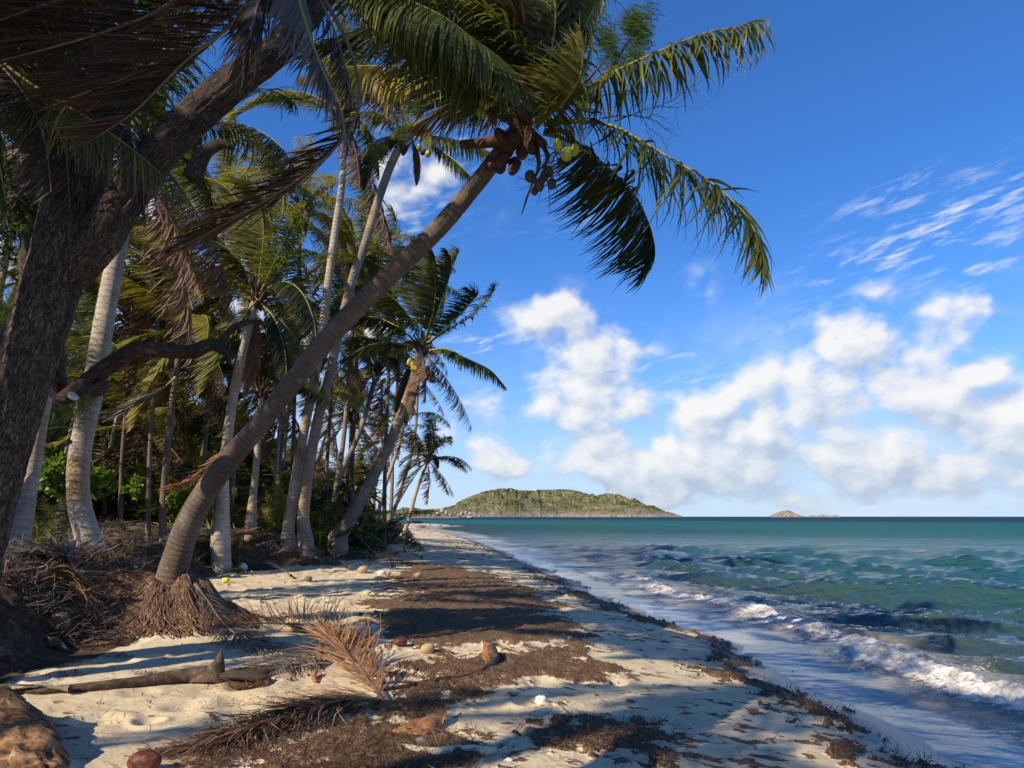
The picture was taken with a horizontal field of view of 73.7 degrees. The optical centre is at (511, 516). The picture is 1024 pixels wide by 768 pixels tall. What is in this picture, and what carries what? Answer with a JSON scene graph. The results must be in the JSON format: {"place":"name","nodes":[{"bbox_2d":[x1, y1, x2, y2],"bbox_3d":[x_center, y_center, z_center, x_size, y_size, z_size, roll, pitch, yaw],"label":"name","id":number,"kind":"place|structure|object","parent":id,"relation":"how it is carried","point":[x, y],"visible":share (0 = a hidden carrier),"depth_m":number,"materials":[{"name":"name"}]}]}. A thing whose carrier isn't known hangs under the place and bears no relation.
{"place":"outdoors","nodes":[
{"label":"outdoors","id":0,"kind":"place"},
{"bbox_2d":[381,507,462,517],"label":"headland","id":1,"kind":"structure","parent":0,"point":[441,515],"depth_m":927.69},
{"bbox_2d":[0,512,958,767],"bbox_3d":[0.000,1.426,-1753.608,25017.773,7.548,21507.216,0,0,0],"label":"beach","id":2,"kind":"structure","parent":0,"point":[661,651],"depth_m":6.73,"materials":[{"name":"sand"}]},
{"bbox_2d":[0,642,15,663],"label":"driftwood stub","id":3,"kind":"object","parent":2,"relation":"on","point":[7,655],"visible":0.97,"depth_m":6.53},
{"bbox_2d":[0,114,44,302],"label":"coconut palm","id":4,"kind":"object","parent":2,"relation":"on","point":[3,272],"visible":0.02,"depth_m":17.91,"materials":[{"name":"green plant"}]},
{"bbox_2d":[0,685,69,767],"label":"rock","id":5,"kind":"object","parent":2,"relation":"on","point":[30,737],"visible":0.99,"depth_m":4.04,"materials":[{"name":"stone"}]},
{"bbox_2d":[0,682,72,692],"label":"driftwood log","id":6,"kind":"object","parent":2,"relation":"on","point":[67,688],"visible":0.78,"depth_m":5.61,"materials":[{"name":"wood"}]},
{"bbox_2d":[12,495,72,542],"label":"young palm","id":7,"kind":"object","parent":2,"relation":"on","point":[62,525],"visible":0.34,"depth_m":12.43,"materials":[{"name":"green plant"}]},
{"bbox_2d":[34,490,50,520],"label":"understory bush","id":8,"kind":"object","parent":2,"relation":"on","point":[39,498],"visible":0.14,"depth_m":17.91,"materials":[{"name":"green plant"}]},
{"bbox_2d":[31,495,58,549],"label":"young palm","id":9,"kind":"object","parent":2,"relation":"on","point":[47,527],"visible":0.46,"depth_m":10.66,"materials":[{"name":"green plant"}]},
{"bbox_2d":[6,528,86,569],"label":"dead frond","id":10,"kind":"object","parent":2,"relation":"on","point":[57,549],"visible":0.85,"depth_m":8.26,"materials":[{"name":"brown plant"}]},
{"bbox_2d":[38,450,66,500],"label":"green shrub","id":11,"kind":"object","parent":2,"relation":"on","point":[53,476],"visible":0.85,"depth_m":13.79,"materials":[{"name":"green plant"}]},
{"bbox_2d":[43,636,68,651],"bbox_3d":[-4.889,1.377,7.316,0.204,0.198,0.186,0,0,22],"label":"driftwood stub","id":12,"kind":"object","parent":2,"relation":"on","point":[57,643],"visible":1,"depth_m":7.31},
{"bbox_2d":[0,63,116,484],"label":"forked tree","id":13,"kind":"object","parent":2,"relation":"on","point":[23,246],"visible":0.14,"depth_m":10.64,"materials":[{"name":"green plant"}]},
{"bbox_2d":[0,240,118,476],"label":"coconut palm","id":14,"kind":"object","parent":2,"relation":"on","point":[86,346],"visible":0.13,"depth_m":14.63,"materials":[{"name":"green plant"}]},
{"bbox_2d":[12,280,123,385],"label":"coconut palm","id":15,"kind":"object","parent":2,"relation":"on","point":[88,307],"visible":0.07,"depth_m":25.79,"materials":[{"name":"green plant"}]},
{"bbox_2d":[40,491,103,515],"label":"understory bush","id":16,"kind":"object","parent":2,"relation":"on","point":[96,505],"visible":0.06,"depth_m":20.68,"materials":[{"name":"green plant"}]},
{"bbox_2d":[37,416,119,520],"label":"young palm","id":17,"kind":"object","parent":2,"relation":"on","point":[105,443],"visible":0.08,"depth_m":19.80,"materials":[{"name":"green plant"}]},
{"bbox_2d":[65,529,130,557],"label":"dead frond","id":18,"kind":"object","parent":2,"relation":"on","point":[72,538],"visible":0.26,"depth_m":12.87,"materials":[{"name":"brown plant"}]},
{"bbox_2d":[0,3,203,549],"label":"coconut palm","id":19,"kind":"object","parent":2,"relation":"on","point":[23,520],"visible":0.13,"depth_m":9.95,"materials":[{"name":"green plant"}]},
{"bbox_2d":[90,466,118,500],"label":"green shrub","id":20,"kind":"object","parent":2,"relation":"on","point":[99,477],"visible":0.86,"depth_m":15.99,"materials":[{"name":"green plant"}]},
{"bbox_2d":[62,416,157,515],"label":"young palm","id":21,"kind":"object","parent":2,"relation":"on","point":[139,458],"visible":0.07,"depth_m":23.71,"materials":[{"name":"green plant"}]},
{"bbox_2d":[1,164,222,521],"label":"coconut palm","id":22,"kind":"object","parent":2,"relation":"on","point":[141,319],"visible":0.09,"depth_m":18.00,"materials":[{"name":"green plant"}]},
{"bbox_2d":[47,327,185,506],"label":"coconut palm","id":23,"kind":"object","parent":2,"relation":"on","point":[112,423],"visible":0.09,"depth_m":21.35,"materials":[{"name":"green plant"}]},
{"bbox_2d":[6,243,228,525],"bbox_3d":[-11.014,-3.865,18.710,5.248,8.804,5.740,0,0,-39],"label":"coconut palm","id":24,"kind":"object","parent":2,"relation":"on","point":[93,287],"visible":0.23,"depth_m":18.95,"materials":[{"name":"green plant"}]},
{"bbox_2d":[15,649,224,694],"bbox_3d":[-3.476,1.343,5.864,1.878,0.312,0.245,0,0,-22],"label":"driftwood log","id":25,"kind":"object","parent":2,"relation":"on","point":[213,670],"visible":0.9,"depth_m":5.99,"materials":[{"name":"wood"}]},
{"bbox_2d":[0,0,249,233],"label":"coconut palm","id":26,"kind":"object","parent":2,"relation":"on","point":[35,130],"visible":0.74,"depth_m":5.16,"materials":[{"name":"green plant"}]},
{"bbox_2d":[100,519,154,536],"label":"dead frond","id":27,"kind":"object","parent":2,"relation":"on","point":[126,525],"visible":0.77,"depth_m":16.74,"materials":[{"name":"brown plant"}]},
{"bbox_2d":[121,473,146,500],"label":"green shrub","id":28,"kind":"object","parent":2,"relation":"on","point":[136,488],"visible":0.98,"depth_m":17.85,"materials":[{"name":"green plant"}]},
{"bbox_2d":[45,330,225,524],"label":"coconut palm","id":29,"kind":"object","parent":2,"relation":"on","point":[142,419],"visible":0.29,"depth_m":19.93,"materials":[{"name":"green plant"}]},
{"bbox_2d":[5,160,271,541],"bbox_3d":[-9.112,-4.221,17.289,5.206,10.211,6.521,0,0,0],"label":"coconut palm","id":30,"kind":"object","parent":2,"relation":"on","point":[141,242],"visible":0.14,"depth_m":16.95,"materials":[{"name":"green plant"}]},
{"bbox_2d":[127,749,161,767],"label":"coconut","id":31,"kind":"object","parent":2,"relation":"on","point":[146,758],"visible":1,"depth_m":3.96,"materials":[{"name":"plant"}]},
{"bbox_2d":[3,3,298,553],"bbox_3d":[-6.756,-4.808,12.654,6.176,11.325,5.967,0,0,0],"label":"coconut palm","id":32,"kind":"object","parent":2,"relation":"on","point":[82,516],"visible":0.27,"depth_m":12.06,"materials":[{"name":"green plant"}]},
{"bbox_2d":[66,248,237,516],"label":"coconut palm","id":33,"kind":"object","parent":2,"relation":"on","point":[113,433],"visible":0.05,"depth_m":20.84,"materials":[{"name":"green plant"}]},
{"bbox_2d":[107,461,197,523],"bbox_3d":[-11.339,-0.491,21.548,3.106,2.564,3.135,0,0,0],"label":"understory bush","id":34,"kind":"object","parent":2,"relation":"on","point":[129,503],"visible":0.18,"depth_m":20.80,"materials":[{"name":"green plant"}]},
{"bbox_2d":[69,360,244,510],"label":"coconut palm","id":35,"kind":"object","parent":2,"relation":"on","point":[178,436],"visible":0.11,"depth_m":22.76,"materials":[{"name":"green plant"}]},
{"bbox_2d":[0,505,354,648],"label":"leaf litter","id":36,"kind":"object","parent":2,"relation":"on","point":[36,568],"visible":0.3,"depth_m":8.17,"materials":[{"name":"plant"}]},
{"bbox_2d":[37,558,106,610],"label":"dead frond","id":37,"kind":"object","parent":36,"relation":"on","point":[62,572],"visible":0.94,"depth_m":8.07,"materials":[{"name":"brown plant"}]},
{"bbox_2d":[165,487,191,510],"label":"green shrub","id":38,"kind":"object","parent":2,"relation":"on","point":[173,500],"visible":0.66,"depth_m":16.79,"materials":[{"name":"green plant"}]},
{"bbox_2d":[104,430,260,527],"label":"young palm","id":39,"kind":"object","parent":2,"relation":"on","point":[155,497],"visible":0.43,"depth_m":19.70,"materials":[{"name":"green plant"}]},
{"bbox_2d":[82,191,291,542],"bbox_3d":[-8.364,-3.461,16.921,5.012,8.595,4.485,0,0,0],"label":"coconut palm","id":40,"kind":"object","parent":2,"relation":"on","point":[202,321],"visible":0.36,"depth_m":16.83,"materials":[{"name":"green plant"}]},
{"bbox_2d":[113,303,272,476],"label":"coconut palm","id":41,"kind":"object","parent":2,"relation":"on","point":[182,381],"visible":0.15,"depth_m":20.95,"materials":[{"name":"green plant"}]},
{"bbox_2d":[174,394,222,469],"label":"broadleaf tree","id":42,"kind":"object","parent":2,"relation":"on","point":[195,431],"visible":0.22,"depth_m":33.46,"materials":[{"name":"green plant"}]},
{"bbox_2d":[115,109,311,527],"bbox_3d":[-9.609,-6.355,22.210,6.662,14.052,6.307,0,0,0],"label":"coconut palm","id":43,"kind":"object","parent":2,"relation":"on","point":[226,169],"visible":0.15,"depth_m":21.92,"materials":[{"name":"green plant"}]},
{"bbox_2d":[137,439,298,530],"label":"young palm","id":44,"kind":"object","parent":2,"relation":"on","point":[209,516],"visible":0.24,"depth_m":19.84,"materials":[{"name":"green plant"}]},
{"bbox_2d":[178,372,257,521],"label":"coconut palm","id":45,"kind":"object","parent":2,"relation":"on","point":[242,424],"visible":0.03,"depth_m":27.94,"materials":[{"name":"green plant"}]},
{"bbox_2d":[196,526,248,574],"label":"young palm","id":46,"kind":"object","parent":2,"relation":"on","point":[235,557],"visible":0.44,"depth_m":18.09,"materials":[{"name":"green plant"}]},
{"bbox_2d":[169,228,288,525],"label":"coconut palm","id":47,"kind":"object","parent":2,"relation":"on","point":[242,294],"visible":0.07,"depth_m":22.09,"materials":[{"name":"green plant"}]},
{"bbox_2d":[100,150,359,573],"bbox_3d":[-6.310,-4.183,16.541,5.746,11.414,6.966,0,0,-25],"label":"coconut palm","id":48,"kind":"object","parent":2,"relation":"on","point":[259,234],"visible":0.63,"depth_m":17.27,"materials":[{"name":"green plant"}]},
{"bbox_2d":[0,0,474,268],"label":"coconut palm","id":49,"kind":"object","parent":2,"relation":"on","point":[298,11],"visible":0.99,"depth_m":4.48,"materials":[{"name":"green plant"}]},
{"bbox_2d":[146,698,332,760],"bbox_3d":[-1.786,1.433,4.758,0.710,0.173,1.486,0,0,21],"label":"dead frond","id":50,"kind":"object","parent":2,"relation":"on","point":[181,750],"visible":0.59,"depth_m":4.40,"materials":[{"name":"brown plant"}]},
{"bbox_2d":[219,667,270,689],"bbox_3d":[-2.439,1.466,6.238,0.542,0.176,0.471,0,0,0],"label":"palm sheath","id":51,"kind":"object","parent":2,"relation":"on","point":[249,675],"visible":0.84,"depth_m":6.06,"materials":[{"name":"plant"}]},
{"bbox_2d":[169,302,334,539],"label":"coconut palm","id":52,"kind":"object","parent":2,"relation":"on","point":[262,393],"visible":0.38,"depth_m":19.84,"materials":[{"name":"green plant"}]},
{"bbox_2d":[193,582,317,657],"bbox_3d":[-3.145,1.170,7.998,2.313,0.667,0.902,0,0,41],"label":"dead frond","id":53,"kind":"object","parent":2,"relation":"on","point":[216,626],"visible":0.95,"depth_m":8.08,"materials":[{"name":"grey plant"}]},
{"bbox_2d":[231,523,280,538],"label":"dead frond","id":54,"kind":"object","parent":2,"relation":"on","point":[271,534],"visible":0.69,"depth_m":19.27,"materials":[{"name":"brown plant"}]},
{"bbox_2d":[216,555,296,576],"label":"dead frond","id":55,"kind":"object","parent":2,"relation":"on","point":[289,574],"visible":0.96,"depth_m":17.97,"materials":[{"name":"brown plant"}]},
{"bbox_2d":[137,681,378,759],"bbox_3d":[-1.661,1.357,4.858,0.728,0.323,1.811,0,0,35],"label":"dead frond","id":56,"kind":"object","parent":2,"relation":"on","point":[294,714],"visible":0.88,"depth_m":4.74,"materials":[{"name":"brown plant"}]},
{"bbox_2d":[193,419,339,530],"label":"young palm","id":57,"kind":"object","parent":2,"relation":"on","point":[243,481],"visible":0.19,"depth_m":26.57,"materials":[{"name":"green plant"}]},
{"bbox_2d":[230,471,318,552],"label":"young palm","id":58,"kind":"object","parent":2,"relation":"on","point":[268,514],"visible":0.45,"depth_m":21.98,"materials":[{"name":"green plant"}]},
{"bbox_2d":[186,300,368,533],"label":"coconut palm","id":59,"kind":"object","parent":2,"relation":"on","point":[273,427],"visible":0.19,"depth_m":22.95,"materials":[{"name":"green plant"}]},
{"bbox_2d":[225,645,332,680],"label":"dead frond","id":60,"kind":"object","parent":2,"relation":"on","point":[284,656],"visible":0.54,"depth_m":6.69,"materials":[{"name":"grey plant"}]},
{"bbox_2d":[198,124,378,472],"bbox_3d":[-7.755,-6.499,24.124,6.427,15.015,6.511,0,0,0],"label":"coconut palm","id":61,"kind":"object","parent":2,"relation":"on","point":[329,182],"visible":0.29,"depth_m":23.95,"materials":[{"name":"green plant"}]},
{"bbox_2d":[219,242,358,528],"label":"coconut palm","id":62,"kind":"object","parent":2,"relation":"on","point":[300,283],"visible":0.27,"depth_m":22.80,"materials":[{"name":"green plant"}]},
{"bbox_2d":[208,576,372,646],"bbox_3d":[-2.626,1.155,8.734,2.313,0.708,1.454,0,0,11],"label":"dead frond","id":63,"kind":"object","parent":2,"relation":"on","point":[286,623],"visible":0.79,"depth_m":8.85,"materials":[{"name":"orange plant"}]},
{"bbox_2d":[268,538,323,556],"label":"dead frond","id":64,"kind":"object","parent":2,"relation":"on","point":[288,548],"visible":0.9,"depth_m":19.57,"materials":[{"name":"brown plant"}]},
{"bbox_2d":[239,320,359,523],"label":"coconut palm","id":65,"kind":"object","parent":2,"relation":"on","point":[284,452],"visible":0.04,"depth_m":27.86,"materials":[{"name":"plant"}]},
{"bbox_2d":[224,0,392,551],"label":"coconut palm","id":66,"kind":"object","parent":2,"relation":"on","point":[288,529],"visible":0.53,"depth_m":20.10,"materials":[{"name":"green plant"}]},
{"bbox_2d":[234,451,391,553],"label":"young palm","id":67,"kind":"object","parent":2,"relation":"on","point":[371,541],"visible":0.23,"depth_m":26.89,"materials":[{"name":"green plant"}]},
{"bbox_2d":[288,371,349,494],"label":"coconut palm","id":68,"kind":"object","parent":2,"relation":"on","point":[333,442],"visible":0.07,"depth_m":41.39,"materials":[{"name":"green plant"}]},
{"bbox_2d":[270,453,369,523],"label":"coconut palm","id":69,"kind":"object","parent":2,"relation":"on","point":[321,473],"visible":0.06,"depth_m":33.34,"materials":[{"name":"green plant"}]},
{"bbox_2d":[260,487,384,559],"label":"young palm","id":70,"kind":"object","parent":2,"relation":"on","point":[316,533],"visible":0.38,"depth_m":23.63,"materials":[{"name":"green plant"}]},
{"bbox_2d":[266,666,384,728],"bbox_3d":[-1.564,1.362,5.306,0.941,0.340,0.917,0,0,17],"label":"dead frond","id":71,"kind":"object","parent":2,"relation":"on","point":[357,697],"visible":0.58,"depth_m":5.38,"materials":[{"name":"orange plant"}]},
{"bbox_2d":[239,259,412,535],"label":"coconut palm","id":72,"kind":"object","parent":2,"relation":"on","point":[334,312],"visible":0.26,"depth_m":26.93,"materials":[{"name":"green plant"}]},
{"bbox_2d":[262,474,390,548],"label":"young palm","id":73,"kind":"object","parent":2,"relation":"on","point":[340,510],"visible":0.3,"depth_m":26.47,"materials":[{"name":"green plant"}]},
{"bbox_2d":[280,629,372,646],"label":"cut stalk","id":74,"kind":"object","parent":2,"relation":"on","point":[306,632],"visible":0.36,"depth_m":8.18,"materials":[{"name":"plant"}]},
{"bbox_2d":[295,338,387,514],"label":"coconut palm","id":75,"kind":"object","parent":2,"relation":"on","point":[358,421],"visible":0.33,"depth_m":30.89,"materials":[{"name":"green plant"}]},
{"bbox_2d":[289,602,401,698],"bbox_3d":[-1.712,1.203,6.775,1.028,0.651,2.662,0,0,-25],"label":"dead frond","id":76,"kind":"object","parent":2,"relation":"on","point":[331,637],"visible":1,"depth_m":6.35,"materials":[{"name":"orange plant"}]},
{"bbox_2d":[315,428,376,506],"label":"coconut palm","id":77,"kind":"object","parent":2,"relation":"on","point":[359,445],"visible":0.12,"depth_m":40.35,"materials":[{"name":"green plant"}]},
{"bbox_2d":[279,205,416,537],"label":"coconut palm","id":78,"kind":"object","parent":2,"relation":"on","point":[376,261],"visible":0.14,"depth_m":29.46,"materials":[{"name":"green plant"}]},
{"bbox_2d":[0,0,717,579],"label":"old beach tree","id":79,"kind":"object","parent":2,"relation":"on","point":[64,264],"visible":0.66,"depth_m":6.22,"materials":[{"name":"brown plant"}]},
{"bbox_2d":[282,172,437,525],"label":"coconut palm","id":80,"kind":"object","parent":2,"relation":"on","point":[348,229],"visible":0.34,"depth_m":27.82,"materials":[{"name":"green plant"}]},
{"bbox_2d":[314,452,424,550],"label":"young palm","id":81,"kind":"object","parent":2,"relation":"on","point":[365,472],"visible":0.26,"depth_m":31.10,"materials":[{"name":"green plant"}]},
{"bbox_2d":[328,307,418,524],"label":"coconut palm","id":82,"kind":"object","parent":2,"relation":"on","point":[379,365],"visible":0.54,"depth_m":28.89,"materials":[{"name":"green plant"}]},
{"bbox_2d":[264,54,488,566],"bbox_3d":[-3.871,-6.214,20.009,6.704,15.319,2.553,0,0,0],"label":"coconut palm","id":83,"kind":"object","parent":2,"relation":"on","point":[305,536],"visible":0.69,"depth_m":19.89,"materials":[{"name":"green plant"}]},
{"bbox_2d":[328,501,433,540],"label":"young palm","id":84,"kind":"object","parent":2,"relation":"on","point":[395,524],"visible":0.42,"depth_m":33.99,"materials":[{"name":"green plant"}]},
{"bbox_2d":[312,203,464,546],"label":"coconut palm","id":85,"kind":"object","parent":2,"relation":"on","point":[384,503],"visible":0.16,"depth_m":31.92,"materials":[{"name":"green plant"}]},
{"bbox_2d":[3,0,775,639],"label":"coconut palm","id":86,"kind":"object","parent":2,"relation":"on","point":[501,60],"visible":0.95,"depth_m":7.31,"materials":[{"name":"green plant"}]},
{"bbox_2d":[359,398,423,515],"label":"coconut palm","id":87,"kind":"object","parent":2,"relation":"on","point":[369,426],"visible":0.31,"depth_m":54.07,"materials":[{"name":"green plant"}]},
{"bbox_2d":[374,544,422,560],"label":"dead frond","id":88,"kind":"object","parent":2,"relation":"on","point":[398,552],"visible":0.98,"depth_m":25.11,"materials":[{"name":"orange plant"}]},
{"bbox_2d":[367,330,443,534],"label":"coconut palm","id":89,"kind":"object","parent":2,"relation":"on","point":[389,517],"visible":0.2,"depth_m":37.91,"materials":[{"name":"green plant"}]},
{"bbox_2d":[365,359,450,530],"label":"coconut palm","id":90,"kind":"object","parent":2,"relation":"on","point":[400,437],"visible":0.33,"depth_m":35.91,"materials":[{"name":"green plant"}]},
{"bbox_2d":[115,531,712,631],"bbox_3d":[0.090,1.408,25.927,61.844,7.194,28.144,0,0,0],"label":"dry seagrass","id":91,"kind":"object","parent":2,"relation":"on","point":[459,591],"visible":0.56,"depth_m":14.15},
{"bbox_2d":[321,234,506,559],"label":"coconut palm","id":92,"kind":"object","parent":2,"relation":"on","point":[427,303],"visible":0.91,"depth_m":23.77,"materials":[{"name":"green plant"}]},
{"bbox_2d":[389,330,444,520],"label":"coconut palm","id":93,"kind":"object","parent":2,"relation":"on","point":[395,506],"visible":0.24,"depth_m":43.91,"materials":[{"name":"green plant"}]},
{"bbox_2d":[378,656,457,694],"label":"dead branch","id":94,"kind":"object","parent":2,"relation":"on","point":[406,681],"visible":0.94,"depth_m":6.09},
{"bbox_2d":[10,562,827,767],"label":"flotsam","id":95,"kind":"object","parent":2,"relation":"on","point":[87,758],"visible":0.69,"depth_m":5.27,"materials":[{"name":"orange plant"}]},
{"bbox_2d":[392,704,447,735],"bbox_3d":[-0.655,1.522,5.100,0.345,0.100,0.645,0,0,10],"label":"leaf sheath","id":96,"kind":"object","parent":2,"relation":"on","point":[434,720],"visible":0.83,"depth_m":4.96,"materials":[{"name":"plant"}]},
{"bbox_2d":[153,588,696,767],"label":"dry seagrass","id":97,"kind":"object","parent":2,"relation":"on","point":[417,754],"visible":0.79,"depth_m":4.79},
{"bbox_2d":[378,411,471,538],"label":"coconut palm","id":98,"kind":"object","parent":2,"relation":"on","point":[432,444],"visible":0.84,"depth_m":39.88,"materials":[{"name":"green plant"}]},
{"bbox_2d":[383,644,499,690],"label":"curved stalk","id":99,"kind":"object","parent":2,"relation":"on","point":[493,651],"visible":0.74,"depth_m":6.64,"materials":[{"name":"plant"}]},
{"bbox_2d":[401,743,496,755],"bbox_3d":[-0.436,1.547,4.511,0.676,0.092,0.187,0,0,0],"label":"bleached stick","id":100,"kind":"object","parent":2,"relation":"on","point":[491,750],"visible":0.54,"depth_m":4.49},
{"bbox_2d":[75,580,938,767],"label":"dry seagrass","id":101,"kind":"object","parent":2,"relation":"on","point":[407,755],"visible":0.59,"depth_m":4.85},
{"bbox_2d":[521,563,981,767],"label":"wet seaweed","id":102,"kind":"object","parent":2,"relation":"on","point":[860,745],"visible":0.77,"depth_m":6.28,"materials":[{"name":"plant"}]},
{"bbox_2d":[830,738,854,758],"bbox_3d":[2.499,1.770,5.177,0.187,0.181,0.150,0,0,0],"label":"seaweed lump","id":103,"kind":"object","parent":2,"relation":"on","point":[848,745],"visible":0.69,"depth_m":5.14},
{"bbox_2d":[0,0,1023,516],"label":"sky","id":104,"kind":"structure","parent":0,"point":[880,143],"materials":[{"name":"blue"}]},
{"bbox_2d":[427,488,682,516],"bbox_3d":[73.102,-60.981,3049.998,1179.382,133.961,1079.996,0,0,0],"label":"island","id":105,"kind":"structure","parent":0,"point":[507,502],"depth_m":2736.52,"materials":[{"name":"plant"}]},
{"bbox_2d":[394,517,1023,767],"bbox_3d":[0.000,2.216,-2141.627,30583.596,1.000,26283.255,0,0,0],"label":"sea","id":106,"kind":"structure","parent":0,"point":[916,609],"depth_m":18.27,"materials":[{"name":"liquid"}]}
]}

